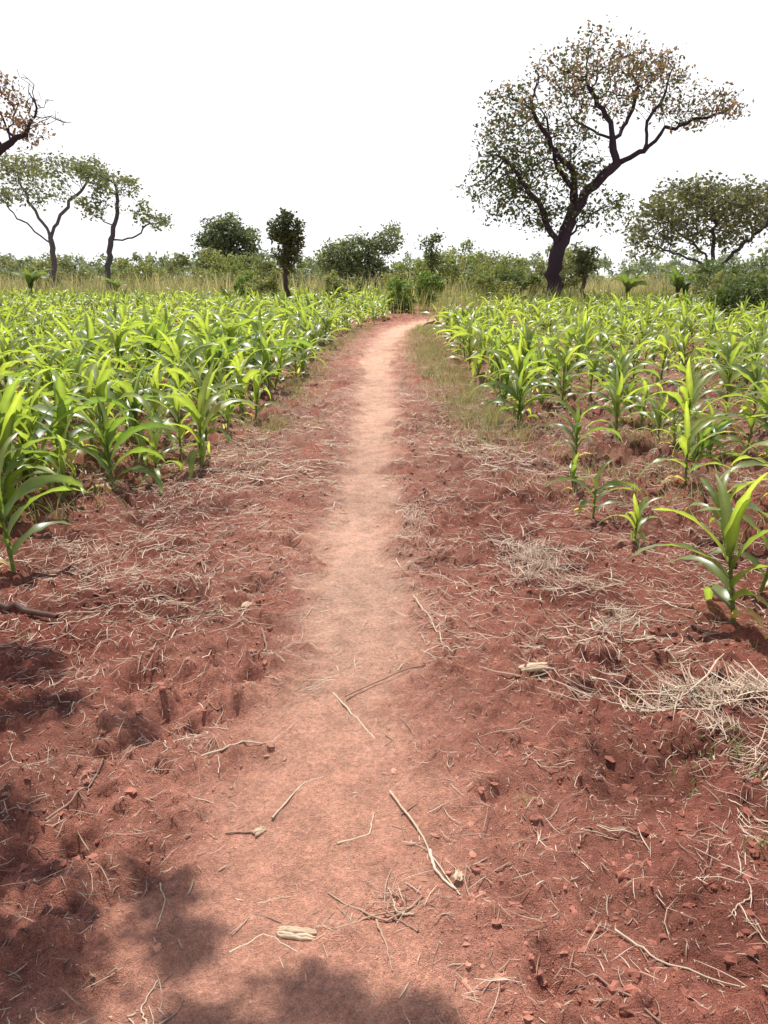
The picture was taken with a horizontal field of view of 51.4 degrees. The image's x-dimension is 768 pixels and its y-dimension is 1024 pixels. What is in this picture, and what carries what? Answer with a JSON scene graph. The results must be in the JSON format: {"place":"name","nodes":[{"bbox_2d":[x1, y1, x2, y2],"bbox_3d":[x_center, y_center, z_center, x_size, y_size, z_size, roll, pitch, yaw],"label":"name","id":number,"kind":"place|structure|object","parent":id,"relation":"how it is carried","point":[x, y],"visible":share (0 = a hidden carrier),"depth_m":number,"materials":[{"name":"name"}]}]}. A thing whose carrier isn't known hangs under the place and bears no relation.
{"place":"outdoors","nodes":[
{"label":"outdoors","id":0,"kind":"place"},
{"bbox_2d":[0,278,767,1023],"bbox_3d":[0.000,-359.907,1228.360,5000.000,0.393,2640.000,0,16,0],"label":"ground","id":1,"kind":"structure","parent":0,"point":[94,944],"depth_m":2.90,"materials":[{"name":"red soil"}]},
{"bbox_2d":[0,601,58,618],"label":"fallen branch","id":2,"kind":"object","parent":1,"relation":"on","point":[21,608],"visible":1,"depth_m":3.71,"materials":[{"name":"wood"}]},
{"bbox_2d":[1,448,60,517],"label":"maize plant","id":3,"kind":"object","parent":1,"relation":"on","point":[12,465],"visible":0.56,"depth_m":5.20,"materials":[{"name":"green plant"}]},
{"bbox_2d":[10,268,51,296],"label":"banana plant","id":4,"kind":"object","parent":1,"relation":"on","point":[32,277],"visible":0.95,"depth_m":43.19,"materials":[{"name":"green plant"}]},
{"bbox_2d":[0,70,69,154],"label":"savanna tree","id":5,"kind":"object","parent":1,"relation":"on","point":[14,139],"visible":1,"depth_m":20.10,"materials":[{"name":"brown plant"}]},
{"bbox_2d":[8,368,69,482],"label":"maize plant","id":6,"kind":"object","parent":1,"relation":"on","point":[44,408],"visible":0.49,"depth_m":6.32,"materials":[{"name":"green plant"}]},
{"bbox_2d":[0,431,86,572],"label":"maize plant","id":7,"kind":"object","parent":1,"relation":"on","point":[30,484],"visible":0.98,"depth_m":4.29,"materials":[{"name":"green plant"}]},
{"bbox_2d":[5,415,83,501],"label":"maize plant","id":8,"kind":"object","parent":1,"relation":"on","point":[63,453],"visible":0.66,"depth_m":5.70,"materials":[{"name":"green plant"}]},
{"bbox_2d":[0,248,93,291],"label":"leafy shrub","id":9,"kind":"object","parent":1,"relation":"on","point":[44,264],"visible":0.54,"depth_m":72.58,"materials":[{"name":"green plant"}]},
{"bbox_2d":[0,380,116,493],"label":"maize plant","id":10,"kind":"object","parent":1,"relation":"on","point":[34,446],"visible":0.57,"depth_m":5.79,"materials":[{"name":"green plant"}]},
{"bbox_2d":[0,146,119,289],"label":"umbrella thorn tree","id":11,"kind":"object","parent":1,"relation":"on","point":[31,168],"visible":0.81,"depth_m":55.35,"materials":[{"name":"green plant"}]},
{"bbox_2d":[45,758,104,820],"bbox_3d":[-0.945,0.849,2.466,0.015,0.061,0.271,7,18,21],"label":"dry stick","id":12,"kind":"object","parent":1,"relation":"on","point":[62,808],"visible":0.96,"depth_m":2.44,"materials":[{"name":"wood"}]},
{"bbox_2d":[24,362,126,493],"bbox_3d":[-2.409,-0.689,6.232,0.821,1.006,1.237,-8,18,-24],"label":"maize plant","id":13,"kind":"object","parent":1,"relation":"on","point":[58,389],"visible":0.45,"depth_m":6.09,"materials":[{"name":"green plant"}]},
{"bbox_2d":[25,354,163,460],"bbox_3d":[-2.375,-0.820,6.598,1.094,0.969,0.868,10,19,41],"label":"maize plant","id":14,"kind":"object","parent":1,"relation":"on","point":[100,378],"visible":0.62,"depth_m":6.61,"materials":[{"name":"green plant"}]},
{"bbox_2d":[71,347,133,462],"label":"maize plant","id":15,"kind":"object","parent":1,"relation":"on","point":[88,391],"visible":0.41,"depth_m":7.14,"materials":[{"name":"green plant"}]},
{"bbox_2d":[35,393,179,494],"bbox_3d":[-2.043,-0.465,5.891,1.027,0.847,0.512,-2,16,-6],"label":"maize plant","id":16,"kind":"object","parent":1,"relation":"on","point":[107,437],"visible":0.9,"depth_m":5.97,"materials":[{"name":"green plant"}]},
{"bbox_2d":[66,161,173,292],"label":"umbrella thorn tree","id":17,"kind":"object","parent":1,"relation":"on","point":[131,182],"visible":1,"depth_m":51.36,"materials":[{"name":"green plant"}]},
{"bbox_2d":[65,351,174,466],"bbox_3d":[-2.302,-0.902,6.899,0.738,1.023,1.076,-14,21,-39],"label":"maize plant","id":18,"kind":"object","parent":1,"relation":"on","point":[132,402],"visible":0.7,"depth_m":6.87,"materials":[{"name":"green plant"}]},
{"bbox_2d":[100,256,171,290],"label":"leafy shrub","id":19,"kind":"object","parent":1,"relation":"on","point":[143,268],"visible":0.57,"depth_m":67.91,"materials":[{"name":"green plant"}]},
{"bbox_2d":[99,611,214,622],"bbox_3d":[-1.061,0.492,3.757,0.524,0.065,0.092,-5,17,-16],"label":"dry stick","id":20,"kind":"object","parent":1,"relation":"on","point":[165,619],"visible":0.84,"depth_m":3.79,"materials":[{"name":"wood"}]},
{"bbox_2d":[0,496,330,598],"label":"dry grass pile","id":21,"kind":"object","parent":1,"relation":"on","point":[121,554],"visible":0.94,"depth_m":4.63,"materials":[{"name":"plant"}]},
{"bbox_2d":[0,588,347,705],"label":"dry grass pile","id":22,"kind":"object","parent":1,"relation":"on","point":[115,645],"visible":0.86,"depth_m":3.27,"materials":[{"name":"plant"}]},
{"bbox_2d":[137,727,228,752],"bbox_3d":[-0.700,0.817,2.815,0.360,0.093,0.182,5,17,17],"label":"dry grass pile","id":23,"kind":"object","parent":1,"relation":"on","point":[189,739],"visible":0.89,"depth_m":2.80,"materials":[{"name":"plant"}]},
{"bbox_2d":[160,245,239,287],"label":"leafy shrub","id":24,"kind":"object","parent":1,"relation":"on","point":[181,260],"visible":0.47,"depth_m":65.65,"materials":[{"name":"green plant"}]},
{"bbox_2d":[79,430,324,616],"bbox_3d":[-1.395,-0.201,6.102,1.961,0.164,4.802,0,16,0],"label":"dry grass pile","id":25,"kind":"object","parent":1,"relation":"on","point":[212,496],"visible":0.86,"depth_m":6.21,"materials":[{"name":"plant"}]},
{"bbox_2d":[158,357,250,443],"bbox_3d":[-1.739,-1.041,7.723,0.958,0.874,0.583,-4,17,-12],"label":"maize plant","id":26,"kind":"object","parent":1,"relation":"on","point":[200,383],"visible":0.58,"depth_m":7.75,"materials":[{"name":"green plant"}]},
{"bbox_2d":[162,346,252,431],"bbox_3d":[-1.948,-1.228,8.200,1.034,0.878,0.667,11,16,15],"label":"maize plant","id":27,"kind":"object","parent":1,"relation":"on","point":[190,380],"visible":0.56,"depth_m":8.32,"materials":[{"name":"green plant"}]},
{"bbox_2d":[159,361,257,477],"bbox_3d":[-1.526,-0.787,6.757,0.450,0.955,1.006,12,20,36],"label":"maize plant","id":28,"kind":"object","parent":1,"relation":"on","point":[186,401],"visible":0.98,"depth_m":6.70,"materials":[{"name":"green plant"}]},
{"bbox_2d":[190,211,261,280],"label":"acacia tree","id":29,"kind":"object","parent":1,"relation":"on","point":[223,234],"visible":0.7,"depth_m":74.93,"materials":[{"name":"green plant"}]},
{"bbox_2d":[194,249,260,295],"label":"leafy shrub","id":30,"kind":"object","parent":1,"relation":"on","point":[230,264],"visible":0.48,"depth_m":58.53,"materials":[{"name":"green plant"}]},
{"bbox_2d":[201,740,272,756],"bbox_3d":[-0.506,0.805,2.745,0.250,0.018,0.050,-5,17,-16],"label":"dry stick","id":31,"kind":"object","parent":1,"relation":"on","point":[212,752],"visible":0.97,"depth_m":2.74,"materials":[{"name":"wood"}]},
{"bbox_2d":[216,269,258,297],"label":"leafy shrub","id":32,"kind":"object","parent":1,"relation":"on","point":[247,276],"visible":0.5,"depth_m":43.84,"materials":[{"name":"green plant"}]},
{"bbox_2d":[230,361,292,419],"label":"maize plant","id":33,"kind":"object","parent":1,"relation":"on","point":[256,394],"visible":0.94,"depth_m":8.92,"materials":[{"name":"green plant"}]},
{"bbox_2d":[242,267,282,304],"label":"leafy shrub","id":34,"kind":"object","parent":1,"relation":"on","point":[267,284],"visible":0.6,"depth_m":39.22,"materials":[{"name":"green plant"}]},
{"bbox_2d":[235,255,293,292],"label":"leafy shrub","id":35,"kind":"object","parent":1,"relation":"on","point":[265,264],"visible":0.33,"depth_m":55.20,"materials":[{"name":"green plant"}]},
{"bbox_2d":[264,207,306,300],"bbox_3d":[-4.650,-12.025,38.167,2.086,4.822,2.007,0,16,0],"label":"mango tree","id":36,"kind":"object","parent":1,"relation":"on","point":[287,238],"visible":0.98,"depth_m":37.63,"materials":[{"name":"green plant"}]},
{"bbox_2d":[176,314,479,1023],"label":"dirt footpath","id":37,"kind":"structure","parent":1,"relation":"on","point":[268,987],"depth_m":2.30,"materials":[{"name":"red soil"}]},
{"bbox_2d":[252,826,267,836],"bbox_3d":[-0.370,0.946,2.363,0.034,0.014,0.047,15,22,42],"label":"maize stalk piece","id":38,"kind":"object","parent":37,"relation":"on","point":[258,831],"visible":1,"depth_m":2.36,"materials":[{"name":"plant"}]},
{"bbox_2d":[276,926,316,940],"bbox_3d":[-0.220,1.055,1.999,0.103,0.017,0.039,2,16,5],"label":"maize stalk piece","id":39,"kind":"object","parent":37,"relation":"on","point":[297,933],"visible":1,"depth_m":1.99,"materials":[{"name":"plant"}]},
{"bbox_2d":[271,776,323,818],"bbox_3d":[-0.281,0.892,2.513,0.038,0.010,0.247,11,20,33],"label":"dry stick","id":40,"kind":"object","parent":37,"relation":"on","point":[281,807],"visible":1,"depth_m":2.49,"materials":[{"name":"wood"}]},
{"bbox_2d":[294,641,361,700],"bbox_3d":[-0.201,0.655,3.300,0.225,0.020,0.529,5,17,17],"label":"dry grass pile","id":41,"kind":"object","parent":37,"relation":"on","point":[326,675],"visible":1,"depth_m":3.24,"materials":[{"name":"plant"}]},
{"bbox_2d":[300,870,438,940],"bbox_3d":[-0.042,1.009,2.088,0.363,0.053,0.202,-8,18,-25],"label":"dry grass pile","id":42,"kind":"object","parent":37,"relation":"on","point":[371,903],"visible":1,"depth_m":2.08,"materials":[{"name":"plant"}]},
{"bbox_2d":[327,892,422,921],"bbox_3d":[-0.030,1.023,2.077,0.259,0.032,0.077,3,17,8],"label":"dry stick","id":43,"kind":"object","parent":37,"relation":"on","point":[396,915],"visible":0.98,"depth_m":2.07,"materials":[{"name":"wood"}]},
{"bbox_2d":[317,269,363,302],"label":"leafy shrub","id":44,"kind":"object","parent":1,"relation":"on","point":[327,280],"visible":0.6,"depth_m":42.06,"materials":[{"name":"green plant"}]},
{"bbox_2d":[310,220,407,290],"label":"acacia tree","id":45,"kind":"object","parent":1,"relation":"on","point":[340,255],"visible":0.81,"depth_m":80.18,"materials":[{"name":"green plant"}]},
{"bbox_2d":[336,909,402,928],"bbox_3d":[-0.040,1.037,2.041,0.189,0.023,0.023,-8,18,-25],"label":"dry stick","id":46,"kind":"object","parent":1,"relation":"on","point":[364,918],"visible":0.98,"depth_m":2.05,"materials":[{"name":"wood"}]},
{"bbox_2d":[0,327,767,1023],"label":"straw litter","id":47,"kind":"object","parent":1,"relation":"on","point":[222,607],"visible":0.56,"depth_m":3.92,"materials":[{"name":"plant"}]},
{"bbox_2d":[0,411,767,1023],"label":"soil clods","id":48,"kind":"object","parent":1,"relation":"on","point":[630,971],"visible":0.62,"depth_m":2.40,"materials":[{"name":"soil"}]},
{"bbox_2d":[0,238,767,288],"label":"distant treeline","id":49,"kind":"object","parent":1,"relation":"on","point":[80,263],"visible":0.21,"depth_m":109.07,"materials":[{"name":"green plant"}]},
{"bbox_2d":[0,267,767,303],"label":"tall dry grass","id":50,"kind":"structure","parent":1,"relation":"on","point":[651,284],"depth_m":54.58,"materials":[{"name":"plant"}]},
{"bbox_2d":[375,919,392,970],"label":"dry stick","id":51,"kind":"object","parent":1,"relation":"on","point":[378,927],"visible":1,"depth_m":1.96,"materials":[{"name":"wood"}]},
{"bbox_2d":[1,320,767,898],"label":"verge grass","id":52,"kind":"structure","parent":1,"relation":"on","point":[489,416],"depth_m":8.45,"materials":[{"name":"plant"}]},
{"bbox_2d":[345,649,455,696],"bbox_3d":[0.062,0.637,3.231,0.541,0.057,0.055,-11,20,-32],"label":"dry stick","id":53,"kind":"object","parent":1,"relation":"on","point":[389,676],"visible":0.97,"depth_m":3.21,"materials":[{"name":"wood"},{"name":"bark"}]},
{"bbox_2d":[385,275,417,312],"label":"leafy shrub","id":54,"kind":"object","parent":1,"relation":"on","point":[396,284],"visible":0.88,"depth_m":35.42,"materials":[{"name":"green plant"}]},
{"bbox_2d":[378,258,448,296],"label":"leafy shrub","id":55,"kind":"object","parent":1,"relation":"on","point":[399,266],"visible":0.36,"depth_m":62.72,"materials":[{"name":"green plant"}]},
{"bbox_2d":[382,486,456,643],"bbox_3d":[0.231,0.177,4.815,0.432,0.176,2.744,-1,16,-2],"label":"dry grass pile","id":56,"kind":"object","parent":1,"relation":"on","point":[411,516],"visible":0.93,"depth_m":5.03,"materials":[{"name":"plant"}]},
{"bbox_2d":[389,790,460,894],"bbox_3d":[0.113,0.946,2.312,0.017,0.016,0.492,-6,18,-20],"label":"dry stick","id":57,"kind":"object","parent":1,"relation":"on","point":[405,811],"visible":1,"depth_m":2.35,"materials":[{"name":"wood"}]},
{"bbox_2d":[411,270,446,309],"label":"leafy shrub","id":58,"kind":"object","parent":1,"relation":"on","point":[426,279],"visible":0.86,"depth_m":38.31,"materials":[{"name":"green plant"}]},
{"bbox_2d":[414,227,448,293],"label":"mango tree","id":59,"kind":"object","parent":1,"relation":"on","point":[434,259],"visible":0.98,"depth_m":56.88,"materials":[{"name":"green plant"}]},
{"bbox_2d":[428,849,456,889],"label":"dry stick","id":60,"kind":"object","parent":1,"relation":"on","point":[436,870],"visible":1,"depth_m":2.18,"materials":[{"name":"wood"}]},
{"bbox_2d":[415,237,490,294],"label":"leafy shrub","id":61,"kind":"object","parent":1,"relation":"on","point":[450,261],"visible":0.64,"depth_m":67.36,"materials":[{"name":"green plant"}]},
{"bbox_2d":[447,247,516,292],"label":"leafy shrub","id":62,"kind":"object","parent":1,"relation":"on","point":[492,260],"visible":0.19,"depth_m":72.33,"materials":[{"name":"green plant"}]},
{"bbox_2d":[466,273,516,303],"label":"leafy shrub","id":63,"kind":"object","parent":1,"relation":"on","point":[486,282],"visible":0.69,"depth_m":45.90,"materials":[{"name":"green plant"}]},
{"bbox_2d":[470,353,534,407],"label":"maize plant","id":64,"kind":"object","parent":1,"relation":"on","point":[501,377],"visible":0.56,"depth_m":9.86,"materials":[{"name":"green plant"}]},
{"bbox_2d":[414,419,592,569],"bbox_3d":[0.852,-0.307,6.478,1.363,0.198,4.882,0,16,0],"label":"dry grass pile","id":65,"kind":"object","parent":1,"relation":"on","point":[494,493],"visible":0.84,"depth_m":6.20,"materials":[{"name":"plant"}]},
{"bbox_2d":[479,250,535,294],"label":"leafy shrub","id":66,"kind":"object","parent":1,"relation":"on","point":[495,269],"visible":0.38,"depth_m":59.09,"materials":[{"name":"green plant"}]},
{"bbox_2d":[493,268,542,302],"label":"leafy shrub","id":67,"kind":"object","parent":1,"relation":"on","point":[517,277],"visible":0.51,"depth_m":47.88,"materials":[{"name":"green plant"}]},
{"bbox_2d":[504,390,538,425],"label":"maize plant","id":68,"kind":"object","parent":1,"relation":"on","point":[517,408],"visible":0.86,"depth_m":8.65,"materials":[{"name":"green plant"}]},
{"bbox_2d":[490,359,554,400],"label":"maize plant","id":69,"kind":"object","parent":1,"relation":"on","point":[529,366],"visible":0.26,"depth_m":10.21,"materials":[{"name":"green plant"}]},
{"bbox_2d":[518,662,549,671],"bbox_3d":[0.599,0.621,3.205,0.126,0.025,0.060,-4,17,-14],"label":"maize stalk piece","id":70,"kind":"object","parent":1,"relation":"on","point":[535,666],"visible":0.97,"depth_m":3.19,"materials":[{"name":"plant"}]},
{"bbox_2d":[524,248,587,299],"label":"leafy shrub","id":71,"kind":"object","parent":1,"relation":"on","point":[566,268],"visible":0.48,"depth_m":47.74,"materials":[{"name":"green plant"}]},
{"bbox_2d":[479,517,643,673],"bbox_3d":[0.906,0.330,4.237,0.907,0.149,2.020,0,16,0],"label":"dry grass pile","id":72,"kind":"object","parent":1,"relation":"on","point":[532,549],"visible":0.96,"depth_m":4.36,"materials":[{"name":"plant"}]},
{"bbox_2d":[522,341,608,400],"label":"maize plant","id":73,"kind":"object","parent":1,"relation":"on","point":[563,359],"visible":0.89,"depth_m":9.53,"materials":[{"name":"green plant"}]},
{"bbox_2d":[563,443,591,489],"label":"maize plant","id":74,"kind":"object","parent":1,"relation":"on","point":[573,466],"visible":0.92,"depth_m":6.03,"materials":[{"name":"green plant"}]},
{"bbox_2d":[543,397,622,455],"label":"maize plant","id":75,"kind":"object","parent":1,"relation":"on","point":[577,417],"visible":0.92,"depth_m":6.96,"materials":[{"name":"green plant"}]},
{"bbox_2d":[568,245,601,300],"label":"mango tree","id":76,"kind":"object","parent":1,"relation":"on","point":[584,262],"visible":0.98,"depth_m":40.02,"materials":[{"name":"green plant"}]},
{"bbox_2d":[543,457,640,518],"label":"maize plant","id":77,"kind":"object","parent":1,"relation":"on","point":[584,502],"visible":1,"depth_m":5.24,"materials":[{"name":"green plant"}]},
{"bbox_2d":[450,14,753,298],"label":"savanna tree","id":78,"kind":"object","parent":1,"relation":"on","point":[574,209],"visible":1,"depth_m":40.75,"materials":[{"name":"green plant"}]},
{"bbox_2d":[572,350,651,424],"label":"maize plant","id":79,"kind":"object","parent":1,"relation":"on","point":[613,375],"visible":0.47,"depth_m":8.73,"materials":[{"name":"green plant"}]},
{"bbox_2d":[561,966,664,1023],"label":"dry stick","id":80,"kind":"object","parent":1,"relation":"on","point":[629,995],"visible":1,"depth_m":1.81,"materials":[{"name":"wood"}]},
{"bbox_2d":[587,368,654,438],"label":"maize plant","id":81,"kind":"object","parent":1,"relation":"on","point":[615,394],"visible":0.96,"depth_m":7.63,"materials":[{"name":"green plant"}]},
{"bbox_2d":[478,653,767,718],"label":"dry grass pile","id":82,"kind":"object","parent":1,"relation":"on","point":[755,686],"visible":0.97,"depth_m":3.06,"materials":[{"name":"plant"}]},
{"bbox_2d":[605,273,648,307],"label":"banana plant","id":83,"kind":"object","parent":1,"relation":"on","point":[629,282],"visible":0.93,"depth_m":35.48,"materials":[{"name":"green plant"}]},
{"bbox_2d":[600,493,661,548],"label":"maize plant","id":84,"kind":"object","parent":1,"relation":"on","point":[638,521],"visible":0.91,"depth_m":4.78,"materials":[{"name":"green plant"}]},
{"bbox_2d":[566,599,702,667],"bbox_3d":[1.166,0.535,3.594,0.487,0.097,0.662,-13,21,-38],"label":"dry grass pile","id":85,"kind":"object","parent":1,"relation":"on","point":[625,609],"visible":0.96,"depth_m":3.69,"materials":[{"name":"plant"}]},
{"bbox_2d":[666,266,699,311],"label":"banana plant","id":86,"kind":"object","parent":1,"relation":"on","point":[678,281],"visible":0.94,"depth_m":36.37,"materials":[{"name":"green plant"}]},
{"bbox_2d":[641,357,725,440],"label":"maize plant","id":87,"kind":"object","parent":1,"relation":"on","point":[688,391],"visible":0.57,"depth_m":7.54,"materials":[{"name":"green plant"}]},
{"bbox_2d":[614,928,767,987],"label":"dry stick","id":88,"kind":"object","parent":1,"relation":"on","point":[647,951],"visible":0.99,"depth_m":1.89,"materials":[{"name":"wood"}]},
{"bbox_2d":[638,401,745,484],"bbox_3d":[2.318,-0.491,5.913,0.753,0.716,0.318,-4,17,-15],"label":"maize plant","id":89,"kind":"object","parent":1,"relation":"on","point":[685,442],"visible":0.97,"depth_m":5.97,"materials":[{"name":"green plant"}]},
{"bbox_2d":[661,405,726,470],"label":"maize plant","id":90,"kind":"object","parent":1,"relation":"on","point":[703,445],"visible":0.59,"depth_m":6.64,"materials":[{"name":"green plant"}]},
{"bbox_2d":[621,170,767,275],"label":"umbrella thorn tree","id":91,"kind":"object","parent":1,"relation":"on","point":[704,201],"visible":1,"depth_m":50.99,"materials":[{"name":"green plant"}]},
{"bbox_2d":[624,472,767,638],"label":"maize plant","id":92,"kind":"object","parent":1,"relation":"on","point":[728,596],"visible":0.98,"depth_m":3.61,"materials":[{"name":"green plant"}]},
{"bbox_2d":[655,782,767,976],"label":"dry grass pile","id":93,"kind":"object","parent":1,"relation":"on","point":[730,843],"visible":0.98,"depth_m":2.31,"materials":[{"name":"plant"}]},
{"bbox_2d":[670,690,767,841],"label":"dry grass pile","id":94,"kind":"object","parent":1,"relation":"on","point":[722,729],"visible":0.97,"depth_m":2.77,"materials":[{"name":"plant"}]},
{"bbox_2d":[685,465,766,549],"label":"maize plant","id":95,"kind":"object","parent":1,"relation":"on","point":[714,495],"visible":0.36,"depth_m":4.90,"materials":[{"name":"green plant"}]},
{"bbox_2d":[689,253,766,301],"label":"leafy shrub","id":96,"kind":"object","parent":1,"relation":"on","point":[708,268],"visible":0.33,"depth_m":44.00,"materials":[{"name":"green plant"}]},
{"bbox_2d":[691,474,767,593],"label":"maize plant","id":97,"kind":"object","parent":1,"relation":"on","point":[753,559],"visible":0.74,"depth_m":3.99,"materials":[{"name":"green plant"}]},
{"bbox_2d":[697,268,766,304],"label":"leafy shrub","id":98,"kind":"object","parent":1,"relation":"on","point":[718,278],"visible":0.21,"depth_m":34.57,"materials":[{"name":"green plant"}]},
{"bbox_2d":[701,268,767,321],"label":"leafy shrub","id":99,"kind":"object","parent":1,"relation":"on","point":[731,294],"visible":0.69,"depth_m":26.59,"materials":[{"name":"green plant"}]},
{"bbox_2d":[720,440,767,499],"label":"maize plant","id":100,"kind":"object","parent":1,"relation":"on","point":[749,462],"visible":0.95,"depth_m":5.55,"materials":[{"name":"green plant"}]},
{"bbox_2d":[0,283,767,520],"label":"maize field","id":101,"kind":"structure","parent":0,"point":[81,338],"depth_m":12.41,"materials":[{"name":"green plant"}]},
{"bbox_2d":[102,278,129,290],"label":"banana plant","id":102,"kind":"object","parent":101,"relation":"on","point":[114,283],"visible":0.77,"depth_m":48.01,"materials":[{"name":"green plant"}]},
{"bbox_2d":[135,418,188,485],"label":"maize plant","id":103,"kind":"object","parent":101,"relation":"on","point":[154,439],"visible":0.77,"depth_m":6.43,"materials":[{"name":"green plant"}]},
{"bbox_2d":[0,280,767,315],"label":"field margin grass","id":104,"kind":"structure","parent":101,"relation":"on","point":[446,304],"depth_m":40.84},
{"bbox_2d":[0,0,767,277],"label":"sky","id":105,"kind":"structure","parent":0,"point":[344,115],"materials":[{"name":"white"}]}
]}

